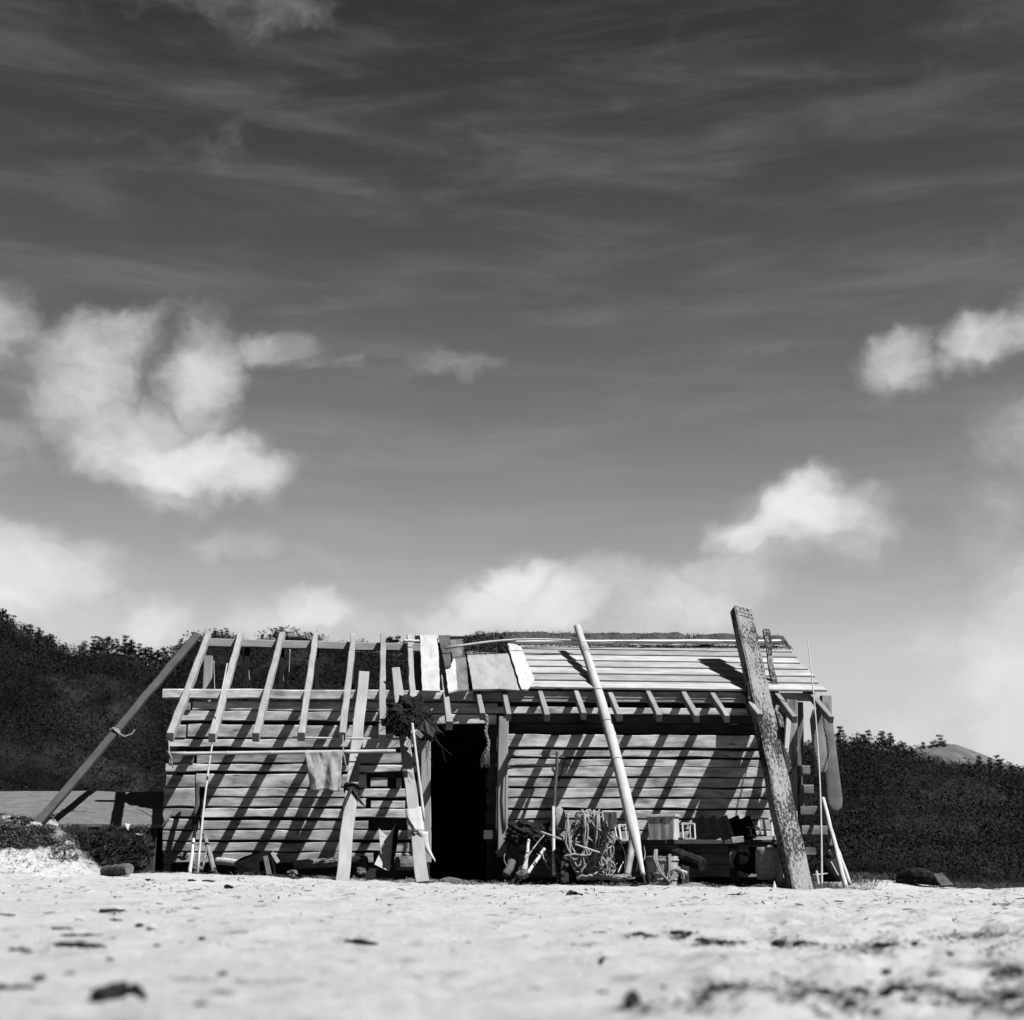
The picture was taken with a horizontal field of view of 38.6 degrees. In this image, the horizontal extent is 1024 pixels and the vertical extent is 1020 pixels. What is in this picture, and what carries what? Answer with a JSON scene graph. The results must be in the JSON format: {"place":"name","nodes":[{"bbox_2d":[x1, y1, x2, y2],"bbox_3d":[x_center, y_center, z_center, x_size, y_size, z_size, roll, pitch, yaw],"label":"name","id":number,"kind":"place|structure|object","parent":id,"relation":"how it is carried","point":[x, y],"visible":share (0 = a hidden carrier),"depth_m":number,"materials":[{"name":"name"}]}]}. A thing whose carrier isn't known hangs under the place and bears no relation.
{"place":"outdoors","nodes":[
{"label":"outdoors","id":0,"kind":"place"},
{"bbox_2d":[32,975,45,980],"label":"driftwood","id":1,"kind":"object","parent":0,"point":[39,978],"visible":1,"depth_m":2.36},
{"bbox_2d":[0,631,407,791],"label":"hill","id":2,"kind":"structure","parent":0,"point":[57,782],"depth_m":241.11,"materials":[{"name":"plant"}]},
{"bbox_2d":[96,636,114,649],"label":"broadleaf tree","id":3,"kind":"object","parent":2,"relation":"on","point":[109,641],"visible":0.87,"depth_m":332.65,"materials":[{"name":"plant"}]},
{"bbox_2d":[139,647,154,661],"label":"broadleaf tree","id":4,"kind":"object","parent":2,"relation":"on","point":[145,650],"visible":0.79,"depth_m":332.23,"materials":[{"name":"plant"}]},
{"bbox_2d":[153,647,170,664],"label":"broadleaf tree","id":5,"kind":"object","parent":2,"relation":"on","point":[160,654],"visible":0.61,"depth_m":332.48,"materials":[{"name":"plant"}]},
{"bbox_2d":[0,608,413,791],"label":"forest","id":6,"kind":"object","parent":2,"relation":"on","point":[79,667],"visible":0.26,"depth_m":255.25,"materials":[{"name":"black plant"}]},
{"bbox_2d":[0,815,1023,1019],"bbox_3d":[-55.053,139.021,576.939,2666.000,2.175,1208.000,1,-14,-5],"label":"sand","id":7,"kind":"structure","parent":0,"point":[422,960],"depth_m":3.66,"materials":[{"name":"sand"}]},
{"bbox_2d":[0,984,35,989],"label":"driftwood","id":8,"kind":"object","parent":7,"relation":"on","point":[4,986],"visible":1,"depth_m":2.29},
{"bbox_2d":[0,812,60,843],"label":"bush","id":9,"kind":"object","parent":7,"relation":"on","point":[33,833],"visible":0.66,"depth_m":13.69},
{"bbox_2d":[0,811,98,861],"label":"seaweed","id":10,"kind":"object","parent":7,"relation":"on","point":[35,843],"visible":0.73,"depth_m":13.68,"materials":[{"name":"grey plant"}]},
{"bbox_2d":[1,841,99,873],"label":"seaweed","id":11,"kind":"object","parent":7,"relation":"on","point":[41,857],"visible":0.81,"depth_m":13.02,"materials":[{"name":"plant"}]},
{"bbox_2d":[54,941,101,947],"bbox_3d":[-1.020,1.023,3.441,0.120,0.016,0.020,-4,-14,15],"label":"driftwood","id":12,"kind":"object","parent":7,"relation":"on","point":[67,944],"visible":0.91,"depth_m":3.44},
{"bbox_2d":[60,933,102,936],"bbox_3d":[-1.153,1.137,3.911,0.118,0.011,0.016,10,-17,-36],"label":"driftwood","id":13,"kind":"object","parent":7,"relation":"on","point":[86,934],"visible":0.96,"depth_m":3.91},
{"bbox_2d":[0,791,172,872],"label":"shed","id":14,"kind":"structure","parent":7,"relation":"on","point":[94,809],"depth_m":16.78,"materials":[{"name":"grey wood"}]},
{"bbox_2d":[78,944,106,947],"bbox_3d":[-0.977,1.018,3.411,0.069,0.012,0.016,5,-15,-22],"label":"driftwood","id":15,"kind":"object","parent":7,"relation":"on","point":[89,946],"visible":0.87,"depth_m":3.40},
{"bbox_2d":[54,823,156,872],"bbox_3d":[-4.294,3.591,15.301,1.135,0.634,0.645,1,-14,-5],"label":"brush heap","id":16,"kind":"object","parent":7,"relation":"on","point":[111,846],"visible":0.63,"depth_m":15.16,"materials":[{"name":"plant"}]},
{"bbox_2d":[100,863,133,875],"bbox_3d":[-3.740,3.411,13.851,0.416,0.129,0.114,-12,-18,40],"label":"log","id":17,"kind":"object","parent":7,"relation":"on","point":[118,869],"visible":0.97,"depth_m":13.78,"materials":[{"name":"wood"}]},
{"bbox_2d":[35,632,200,824],"bbox_3d":[-4.325,2.397,16.699,0.331,2.611,3.900,-2,-14,10],"label":"leaning brace","id":18,"kind":"object","parent":7,"relation":"on","point":[68,787],"visible":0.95,"depth_m":16.40,"materials":[{"name":"wood"}]},
{"bbox_2d":[90,980,146,1002],"bbox_3d":[-0.551,0.680,2.063,0.077,0.029,0.070,1,-14,-5],"label":"driftwood","id":19,"kind":"object","parent":7,"relation":"on","point":[116,990],"visible":0.97,"depth_m":2.06,"materials":[{"name":"wood"}]},
{"bbox_2d":[188,824,196,872],"bbox_3d":[-3.425,3.630,15.687,0.042,0.542,0.920,2,-14,-10],"label":"cane","id":20,"kind":"object","parent":7,"relation":"on","point":[192,850],"visible":0.98,"depth_m":15.63,"materials":[{"name":"white wood"}]},
{"bbox_2d":[186,861,202,872],"bbox_3d":[-3.383,3.814,15.593,0.184,0.150,0.137,1,-14,-5],"label":"stone","id":21,"kind":"object","parent":7,"relation":"on","point":[194,867],"visible":0.59,"depth_m":15.55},
{"bbox_2d":[198,811,216,873],"bbox_3d":[-3.359,3.612,15.886,0.124,0.694,0.977,6,-15,-24],"label":"forked branch","id":22,"kind":"object","parent":7,"relation":"on","point":[208,851],"visible":0.88,"depth_m":15.65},
{"bbox_2d":[196,663,227,873],"bbox_3d":[-3.233,2.726,15.717,0.060,2.289,0.925,0,-14,1],"label":"cane","id":23,"kind":"object","parent":7,"relation":"on","point":[199,849],"visible":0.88,"depth_m":15.48,"materials":[{"name":"white wood"}]},
{"bbox_2d":[215,857,236,865],"bbox_3d":[-3.046,3.763,15.642,0.317,0.098,0.078,-9,-16,33],"label":"log","id":24,"kind":"object","parent":7,"relation":"on","point":[224,861],"visible":0.87,"depth_m":15.62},
{"bbox_2d":[234,851,279,876],"bbox_3d":[-2.694,3.782,15.574,0.480,0.298,0.636,1,-14,-5],"label":"wooden trough","id":25,"kind":"object","parent":7,"relation":"on","point":[262,863],"visible":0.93,"depth_m":15.37,"materials":[{"name":"grey wood"}]},
{"bbox_2d":[293,857,337,868],"bbox_3d":[-2.116,3.866,16.014,0.559,0.128,0.103,-4,-14,16],"label":"log","id":26,"kind":"object","parent":7,"relation":"on","point":[316,863],"visible":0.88,"depth_m":15.98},
{"bbox_2d":[336,671,368,880],"bbox_3d":[-1.738,2.855,16.044,0.147,2.449,2.173,0,-14,-1],"label":"leaning plank","id":27,"kind":"object","parent":7,"relation":"on","point":[345,846],"visible":0.94,"depth_m":15.91,"materials":[{"name":"wood"}]},
{"bbox_2d":[342,782,365,815],"bbox_3d":[-1.690,3.099,15.690,0.252,0.371,0.341,1,-14,-5],"label":"rag","id":28,"kind":"object","parent":27,"relation":"attached to","point":[351,787],"visible":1,"depth_m":15.73,"materials":[{"name":"fabric"}]},
{"bbox_2d":[351,855,368,867],"bbox_3d":[-1.675,3.847,16.012,0.189,0.136,0.124,-7,-15,28],"label":"log","id":29,"kind":"object","parent":7,"relation":"on","point":[359,861],"visible":0.94,"depth_m":15.97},
{"bbox_2d":[344,938,377,944],"bbox_3d":[-0.385,1.099,3.716,0.097,0.021,0.032,-6,-15,23],"label":"driftwood","id":30,"kind":"object","parent":7,"relation":"on","point":[358,941],"visible":0.86,"depth_m":3.70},
{"bbox_2d":[379,829,386,846],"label":"board","id":31,"kind":"object","parent":7,"relation":"on","point":[382,836],"visible":1,"depth_m":16.27,"materials":[{"name":"white wood"}]},
{"bbox_2d":[375,823,398,870],"bbox_3d":[-1.284,3.591,15.632,0.189,0.522,0.425,-6,-15,22],"label":"folded sheet","id":32,"kind":"object","parent":7,"relation":"on","point":[385,858],"visible":1,"depth_m":15.57,"materials":[{"name":"white fabric"}]},
{"bbox_2d":[394,856,413,870],"bbox_3d":[-1.163,3.852,15.957,0.220,0.158,0.154,9,-16,-34],"label":"log","id":33,"kind":"object","parent":7,"relation":"on","point":[403,862],"visible":0.94,"depth_m":15.90,"materials":[{"name":"wood"}]},
{"bbox_2d":[392,667,428,882],"bbox_3d":[-1.141,2.833,16.105,0.144,2.481,2.184,3,-14,-12],"label":"leaning plank","id":34,"kind":"object","parent":7,"relation":"on","point":[419,862],"visible":0.74,"depth_m":15.79,"materials":[{"name":"wood"}]},
{"bbox_2d":[405,806,435,861],"bbox_3d":[-0.967,3.414,15.423,0.318,0.575,0.322,1,-14,-5],"label":"white cloth","id":35,"kind":"object","parent":34,"relation":"attached to","point":[414,819],"visible":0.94,"depth_m":15.37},
{"bbox_2d":[162,630,833,884],"bbox_3d":[-0.162,3.238,18.438,8.047,3.711,5.338,1,-14,-5],"label":"wooden hut","id":36,"kind":"object","parent":7,"relation":"on","point":[682,721],"visible":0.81,"depth_m":17.23,"materials":[{"name":"grey wood"}]},
{"bbox_2d":[192,783,199,831],"bbox_3d":[-3.538,3.333,16.418,0.066,0.547,0.250,2,-14,-9],"label":"stake","id":37,"kind":"object","parent":36,"relation":"attached to","point":[197,804],"visible":0.95,"depth_m":16.41,"materials":[{"name":"grey wood"}]},
{"bbox_2d":[167,735,395,767],"bbox_3d":[-2.454,2.578,15.610,2.414,0.364,0.094,1,-14,-5],"label":"drying rail","id":38,"kind":"object","parent":36,"relation":"attached to","point":[271,752],"visible":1,"depth_m":15.59,"materials":[{"name":"grey wood"}]},
{"bbox_2d":[305,750,342,791],"bbox_3d":[-2.009,2.772,15.559,0.404,0.437,0.055,1,-14,-5],"label":"hanging cloth","id":39,"kind":"object","parent":38,"relation":"hanging from","point":[324,768],"visible":1,"depth_m":15.56,"materials":[{"name":"fabric"}]},
{"bbox_2d":[288,736,398,739],"bbox_3d":[-1.841,2.502,16.033,1.207,0.029,0.025,2,-14,-7],"label":"bamboo pole","id":40,"kind":"object","parent":36,"relation":"attached to","point":[352,738],"visible":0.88,"depth_m":16.03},
{"bbox_2d":[370,694,451,773],"bbox_3d":[-1.117,2.452,16.021,0.908,0.881,0.515,1,-14,-5],"label":"bundle","id":41,"kind":"object","parent":36,"relation":"hanging from","point":[405,711],"visible":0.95,"depth_m":15.99,"materials":[{"name":"plant"}]},
{"bbox_2d":[411,723,425,820],"bbox_3d":[-0.999,2.773,15.557,0.032,1.047,0.448,6,-15,-23],"label":"bamboo stick","id":42,"kind":"object","parent":36,"relation":"hanging from","point":[418,772],"visible":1,"depth_m":15.54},
{"bbox_2d":[420,634,439,691],"bbox_3d":[-1.010,1.876,18.108,0.256,0.978,1.980,1,-14,-5],"label":"board","id":43,"kind":"object","parent":36,"relation":"on","point":[429,654],"visible":1,"depth_m":18.00,"materials":[{"name":"wood"}]},
{"bbox_2d":[438,635,450,667],"bbox_3d":[-0.829,1.775,18.415,0.152,0.585,1.165,1,-14,-5],"label":"board","id":44,"kind":"object","parent":36,"relation":"on","point":[444,641],"visible":0.96,"depth_m":18.45,"materials":[{"name":"grey wood"}]},
{"bbox_2d":[445,659,456,692],"bbox_3d":[-0.728,1.992,17.631,0.139,0.559,1.120,1,-14,-5],"label":"board","id":45,"kind":"object","parent":36,"relation":"on","point":[451,677],"visible":1,"depth_m":17.52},
{"bbox_2d":[450,639,468,691],"bbox_3d":[-0.656,1.908,18.125,0.198,0.906,1.836,1,-14,-3],"label":"board","id":46,"kind":"object","parent":36,"relation":"on","point":[458,655],"visible":0.95,"depth_m":18.07,"materials":[{"name":"grey wood"}]},
{"bbox_2d":[480,714,489,766],"bbox_3d":[-0.305,2.609,16.510,0.122,0.610,0.099,1,-14,-5],"label":"rope","id":47,"kind":"object","parent":36,"relation":"hanging from","point":[486,754],"visible":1,"depth_m":16.49,"materials":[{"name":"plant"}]},
{"bbox_2d":[467,651,520,691],"bbox_3d":[-0.240,1.958,17.830,0.561,0.654,1.314,1,-14,-5],"label":"board","id":48,"kind":"object","parent":36,"relation":"on","point":[490,671],"visible":1,"depth_m":17.73,"materials":[{"name":"wood"}]},
{"bbox_2d":[445,638,577,649],"bbox_3d":[0.020,1.694,18.447,1.749,0.180,0.034,3,-14,-11],"label":"bamboo pole","id":49,"kind":"object","parent":36,"relation":"on","point":[480,642],"visible":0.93,"depth_m":18.43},
{"bbox_2d":[507,643,533,690],"bbox_3d":[0.120,1.915,17.956,0.217,0.786,1.584,1,-14,-5],"label":"board","id":50,"kind":"object","parent":36,"relation":"on","point":[524,674],"visible":1,"depth_m":17.87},
{"bbox_2d":[504,754,564,830],"bbox_3d":[0.264,3.287,17.022,0.732,0.872,0.075,3,-14,-12],"label":"cord","id":51,"kind":"object","parent":36,"relation":"attached to","point":[508,757],"visible":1,"depth_m":16.98,"materials":[{"name":"fabric"}]},
{"bbox_2d":[729,850,736,867],"bbox_3d":[2.483,3.903,16.339,0.132,0.219,0.105,1,-14,-5],"label":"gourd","id":52,"kind":"object","parent":36,"relation":"hanging from","point":[732,855],"visible":0.6,"depth_m":16.31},
{"bbox_2d":[763,629,791,773],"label":"slab","id":53,"kind":"structure","parent":36,"relation":"attached to","point":[772,673],"depth_m":17.63,"materials":[{"name":"wood"}]},
{"bbox_2d":[784,718,790,750],"bbox_3d":[3.211,2.956,17.206,0.251,1.015,0.078,11,-17,-39],"label":"pole","id":54,"kind":"object","parent":53,"relation":"attached to","point":[787,725],"visible":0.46,"depth_m":17.29,"materials":[{"name":"white wood"}]},
{"bbox_2d":[810,709,827,773],"bbox_3d":[3.615,2.729,17.248,0.199,0.759,0.056,1,-14,-5],"label":"hanging board","id":55,"kind":"object","parent":36,"relation":"hanging from","point":[822,745],"visible":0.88,"depth_m":17.23,"materials":[{"name":"wood"}]},
{"bbox_2d":[821,716,829,775],"bbox_3d":[3.658,2.751,17.133,0.114,0.721,0.047,1,-14,-5],"label":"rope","id":56,"kind":"object","parent":36,"relation":"hanging from","point":[824,766],"visible":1,"depth_m":17.11,"materials":[{"name":"fabric"}]},
{"bbox_2d":[823,702,842,812],"bbox_3d":[3.814,2.951,17.472,0.231,1.303,0.058,1,-14,-5],"label":"hanging board","id":57,"kind":"object","parent":36,"relation":"hanging from","point":[834,798],"visible":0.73,"depth_m":17.40,"materials":[{"name":"wood"}]},
{"bbox_2d":[502,859,515,877],"bbox_3d":[-0.033,3.887,15.872,0.097,0.203,0.240,-5,-15,22],"label":"slanting stick","id":58,"kind":"object","parent":7,"relation":"on","point":[507,872],"visible":0.95,"depth_m":15.83,"materials":[{"name":"wood"}]},
{"bbox_2d":[133,870,887,889],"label":"straw litter","id":59,"kind":"object","parent":7,"relation":"on","point":[602,883],"visible":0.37,"depth_m":15.65,"materials":[{"name":"grey plant"}]},
{"bbox_2d":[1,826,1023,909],"bbox_3d":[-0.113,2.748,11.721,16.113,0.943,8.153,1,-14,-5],"label":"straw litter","id":60,"kind":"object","parent":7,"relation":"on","point":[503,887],"visible":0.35,"depth_m":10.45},
{"bbox_2d":[13,906,1023,1019],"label":"seaweed","id":61,"kind":"object","parent":7,"relation":"on","point":[805,991],"visible":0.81,"depth_m":2.50,"materials":[{"name":"plant"}]},
{"bbox_2d":[516,869,529,879],"bbox_3d":[0.110,3.862,15.512,0.151,0.115,0.127,1,-14,-5],"label":"stone","id":62,"kind":"object","parent":7,"relation":"on","point":[522,874],"visible":1,"depth_m":15.47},
{"bbox_2d":[527,848,545,872],"bbox_3d":[0.250,3.778,15.691,0.041,0.314,0.402,-9,-16,32],"label":"slanting stick","id":63,"kind":"object","parent":62,"relation":"on","point":[534,863],"visible":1,"depth_m":15.70,"materials":[{"name":"white wood"}]},
{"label":"thin stick","id":64,"kind":"object","parent":62,"relation":"on","visible":0},
{"bbox_2d":[522,839,529,869],"bbox_3d":[0.161,3.743,15.844,0.048,0.363,0.436,-2,-14,8],"label":"short stick","id":65,"kind":"object","parent":64,"relation":"on","point":[527,852],"visible":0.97,"depth_m":15.86,"materials":[{"name":"white wood"}]},
{"bbox_2d":[552,806,555,875],"bbox_3d":[0.452,3.592,15.912,0.041,0.752,0.633,0,-14,1],"label":"upright stick","id":66,"kind":"object","parent":7,"relation":"on","point":[553,844],"visible":0.88,"depth_m":15.86,"materials":[{"name":"white wood"}]},
{"bbox_2d":[559,847,576,876],"bbox_3d":[0.616,3.714,15.586,0.058,0.385,0.333,-12,-18,40],"label":"slanting stick","id":67,"kind":"object","parent":7,"relation":"on","point":[564,868],"visible":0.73,"depth_m":15.48,"materials":[{"name":"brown wood"}]},
{"bbox_2d":[565,829,615,884],"bbox_3d":[0.844,3.728,15.859,0.564,0.730,0.327,1,-14,-5],"label":"net heap","id":68,"kind":"object","parent":7,"relation":"on","point":[570,871],"visible":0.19,"depth_m":15.78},
{"bbox_2d":[563,809,634,880],"bbox_3d":[0.898,3.545,15.513,0.723,0.749,0.542,1,-14,-5],"label":"rope heap","id":69,"kind":"object","parent":7,"relation":"on","point":[588,826],"visible":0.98,"depth_m":15.52,"materials":[{"name":"fabric"}]},
{"bbox_2d":[574,624,645,884],"bbox_3d":[1.105,2.574,16.550,0.154,3.185,3.820,2,-14,-7],"label":"bamboo prop","id":70,"kind":"object","parent":7,"relation":"on","point":[631,821],"visible":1,"depth_m":16.17,"materials":[{"name":"wood"}]},
{"bbox_2d":[623,837,633,874],"bbox_3d":[1.285,3.754,15.905,0.091,0.477,0.391,-5,-14,18],"label":"slanting stick","id":71,"kind":"object","parent":7,"relation":"on","point":[629,859],"visible":0.7,"depth_m":15.84,"materials":[{"name":"grey wood"}]},
{"bbox_2d":[623,989,641,1009],"bbox_3d":[0.171,0.698,2.080,0.026,0.028,0.066,-1,-14,5],"label":"driftwood","id":72,"kind":"object","parent":7,"relation":"on","point":[631,997],"visible":0.94,"depth_m":2.09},
{"bbox_2d":[505,839,777,885],"bbox_3d":[1.492,4.064,16.642,3.119,0.611,0.791,1,-14,-5],"label":"bench","id":73,"kind":"object","parent":7,"relation":"on","point":[682,844],"visible":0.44,"depth_m":16.37,"materials":[{"name":"grey wood"}]},
{"bbox_2d":[504,818,562,849],"bbox_3d":[0.237,3.594,16.206,0.679,0.354,0.252,1,-14,-5],"label":"net pile","id":74,"kind":"object","parent":73,"relation":"on","point":[519,831],"visible":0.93,"depth_m":16.14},
{"bbox_2d":[550,806,565,834],"bbox_3d":[0.519,3.507,16.507,0.183,0.322,0.102,1,-14,-5],"label":"float","id":75,"kind":"object","parent":73,"relation":"on","point":[560,817],"visible":0.58,"depth_m":16.48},
{"bbox_2d":[603,812,617,831],"bbox_3d":[1.116,3.536,16.584,0.154,0.219,0.079,1,-14,-5],"label":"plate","id":76,"kind":"object","parent":73,"relation":"on","point":[613,818],"visible":0.62,"depth_m":16.59,"materials":[{"name":"grey wood"}]},
{"bbox_2d":[614,824,628,840],"bbox_3d":[1.243,3.618,16.390,0.142,0.191,0.266,3,-14,-13],"label":"stick crate","id":77,"kind":"object","parent":73,"relation":"on","point":[619,829],"visible":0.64,"depth_m":16.36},
{"bbox_2d":[646,814,679,839],"bbox_3d":[1.688,3.534,16.302,0.340,0.279,0.276,-5,-14,18],"label":"slatted crate","id":78,"kind":"object","parent":73,"relation":"on","point":[662,826],"visible":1,"depth_m":16.20,"materials":[{"name":"grey wood"}]},
{"bbox_2d":[670,848,706,870],"bbox_3d":[1.956,3.880,16.245,0.439,0.248,0.156,-13,-19,43],"label":"log","id":79,"kind":"object","parent":73,"relation":"on","point":[691,860],"visible":0.92,"depth_m":16.16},
{"bbox_2d":[692,815,710,839],"bbox_3d":[2.144,3.599,16.537,0.124,0.307,0.286,3,-14,-14],"label":"tray","id":80,"kind":"object","parent":73,"relation":"on","point":[702,829],"visible":1,"depth_m":16.52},
{"bbox_2d":[706,815,722,839],"bbox_3d":[2.275,3.602,16.549,0.125,0.305,0.284,3,-14,-14],"label":"tray","id":81,"kind":"object","parent":73,"relation":"on","point":[714,828],"visible":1,"depth_m":16.53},
{"bbox_2d":[717,815,733,839],"bbox_3d":[2.417,3.594,16.515,0.127,0.308,0.377,3,-14,-13],"label":"tray","id":82,"kind":"object","parent":73,"relation":"on","point":[725,827],"visible":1,"depth_m":16.52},
{"bbox_2d":[731,836,743,843],"bbox_3d":[2.503,3.663,16.246,0.138,0.083,0.060,1,-14,-5],"label":"block","id":83,"kind":"object","parent":73,"relation":"on","point":[738,839],"depth_m":16.22,"materials":[{"name":"grey wood"}]},
{"bbox_2d":[729,815,745,838],"bbox_3d":[2.550,3.595,16.527,0.127,0.306,0.382,3,-14,-13],"label":"tray","id":84,"kind":"object","parent":73,"relation":"on","point":[736,826],"visible":0.8,"depth_m":16.56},
{"bbox_2d":[740,815,757,839],"bbox_3d":[2.683,3.598,16.540,0.127,0.303,0.380,3,-14,-12],"label":"tray","id":85,"kind":"object","parent":73,"relation":"on","point":[746,821],"visible":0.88,"depth_m":16.57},
{"bbox_2d":[757,817,775,836],"bbox_3d":[2.898,3.589,16.555,0.191,0.214,0.248,1,-14,-5],"label":"stick crate","id":86,"kind":"object","parent":73,"relation":"on","point":[763,819],"visible":0.75,"depth_m":16.57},
{"bbox_2d":[645,849,684,885],"bbox_3d":[1.626,3.848,15.733,0.384,0.389,0.414,1,-14,-5],"label":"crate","id":87,"kind":"object","parent":7,"relation":"on","point":[665,870],"visible":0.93,"depth_m":15.60,"materials":[{"name":"grey wood"}]},
{"bbox_2d":[733,846,755,873],"bbox_3d":[2.641,3.866,16.155,0.389,0.302,0.295,1,-14,-5],"label":"basket","id":88,"kind":"object","parent":7,"relation":"on","point":[744,860],"visible":0.76,"depth_m":16.07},
{"bbox_2d":[755,847,782,879],"bbox_3d":[2.810,3.858,15.970,0.308,0.344,0.242,1,-14,-5],"label":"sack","id":89,"kind":"object","parent":7,"relation":"on","point":[768,865],"visible":0.88,"depth_m":15.88,"materials":[{"name":"fabric"}]},
{"bbox_2d":[730,605,813,888],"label":"leaning beam","id":90,"kind":"structure","parent":7,"relation":"on","point":[792,852],"depth_m":16.64,"materials":[{"name":"wood"}]},
{"bbox_2d":[776,874,785,887],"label":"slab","id":91,"kind":"structure","parent":7,"relation":"on","point":[780,880],"depth_m":15.81,"materials":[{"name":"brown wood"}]},
{"bbox_2d":[807,640,822,887],"bbox_3d":[3.463,2.843,16.628,0.067,2.896,0.952,-2,-14,10],"label":"cane","id":92,"kind":"object","parent":7,"relation":"on","point":[821,854],"visible":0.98,"depth_m":16.46,"materials":[{"name":"white wood"}]},
{"bbox_2d":[823,851,840,881],"bbox_3d":[3.676,4.110,16.879,0.200,0.347,0.291,-4,-14,17],"label":"canister","id":93,"kind":"object","parent":7,"relation":"on","point":[831,867],"visible":0.96,"depth_m":16.85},
{"bbox_2d":[821,797,847,887],"bbox_3d":[3.678,3.798,16.685,0.060,1.076,1.040,0,-13,0],"label":"leaning pole","id":94,"kind":"object","parent":7,"relation":"on","point":[837,854],"visible":0.94,"depth_m":16.65,"materials":[{"name":"white wood"}]},
{"bbox_2d":[822,811,851,884],"bbox_3d":[3.803,3.951,17.126,0.057,0.851,0.551,4,-14,-17],"label":"leaning pole","id":95,"kind":"object","parent":7,"relation":"on","point":[845,871],"visible":0.42,"depth_m":16.93,"materials":[{"name":"white wood"}]},
{"bbox_2d":[843,999,857,1007],"bbox_3d":[0.561,0.819,2.426,0.024,0.015,0.041,-1,-14,4],"label":"driftwood","id":96,"kind":"object","parent":7,"relation":"on","point":[850,1002],"visible":0.97,"depth_m":2.41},
{"bbox_2d":[852,987,870,992],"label":"driftwood","id":97,"kind":"object","parent":7,"relation":"on","point":[860,990],"visible":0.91,"depth_m":2.58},
{"bbox_2d":[884,983,909,995],"bbox_3d":[0.638,0.807,2.462,0.048,0.021,0.040,6,-15,-25],"label":"driftwood","id":98,"kind":"object","parent":7,"relation":"on","point":[889,989],"visible":0.99,"depth_m":2.46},
{"bbox_2d":[896,868,937,884],"bbox_3d":[4.888,4.404,17.596,0.238,0.198,0.708,9,-16,-34],"label":"driftwood log","id":99,"kind":"object","parent":7,"relation":"on","point":[918,875],"visible":0.94,"depth_m":17.50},
{"bbox_2d":[933,872,952,886],"bbox_3d":[5.093,4.372,17.289,0.220,0.172,0.075,1,-14,-5],"label":"driftwood chunk","id":100,"kind":"object","parent":7,"relation":"on","point":[942,879],"visible":1,"depth_m":17.27,"materials":[{"name":"wood"}]},
{"bbox_2d":[1001,993,1023,998],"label":"driftwood","id":101,"kind":"object","parent":7,"relation":"on","point":[1005,995],"visible":1,"depth_m":2.41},
{"bbox_2d":[0,0,1023,767],"label":"sky","id":102,"kind":"structure","parent":0,"point":[337,319],"materials":[{"name":"grey"}]},
{"bbox_2d":[552,752,558,814],"bbox_3d":[0.498,3.126,16.749,0.045,0.743,0.444,-2,-14,8],"label":"upright stick","id":103,"kind":"object","parent":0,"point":[555,781],"visible":0.9,"depth_m":16.74,"materials":[{"name":"grey wood"}]},
{"bbox_2d":[678,822,695,839],"bbox_3d":[1.970,3.625,16.509,0.184,0.195,0.245,1,-14,-5],"label":"stick crate","id":104,"kind":"object","parent":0,"point":[683,837],"visible":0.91,"depth_m":16.48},
{"bbox_2d":[804,749,1023,882],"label":"hill","id":105,"kind":"structure","parent":0,"point":[962,880],"depth_m":154.32,"materials":[{"name":"plant"}]},
{"bbox_2d":[835,726,846,742],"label":"pine tree","id":106,"kind":"object","parent":105,"relation":"on","point":[840,733],"visible":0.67,"depth_m":323.36,"materials":[{"name":"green plant"}]},
{"bbox_2d":[804,734,1023,882],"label":"forest","id":107,"kind":"object","parent":105,"relation":"on","point":[854,847],"visible":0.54,"depth_m":152.89,"materials":[{"name":"black plant"}]},
{"bbox_2d":[811,871,1023,890],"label":"beach grass","id":108,"kind":"structure","parent":0,"point":[859,879],"depth_m":17.89,"materials":[{"name":"plant"}]},
{"bbox_2d":[909,744,1018,771],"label":"hill","id":109,"kind":"structure","parent":0,"point":[954,752],"depth_m":522.85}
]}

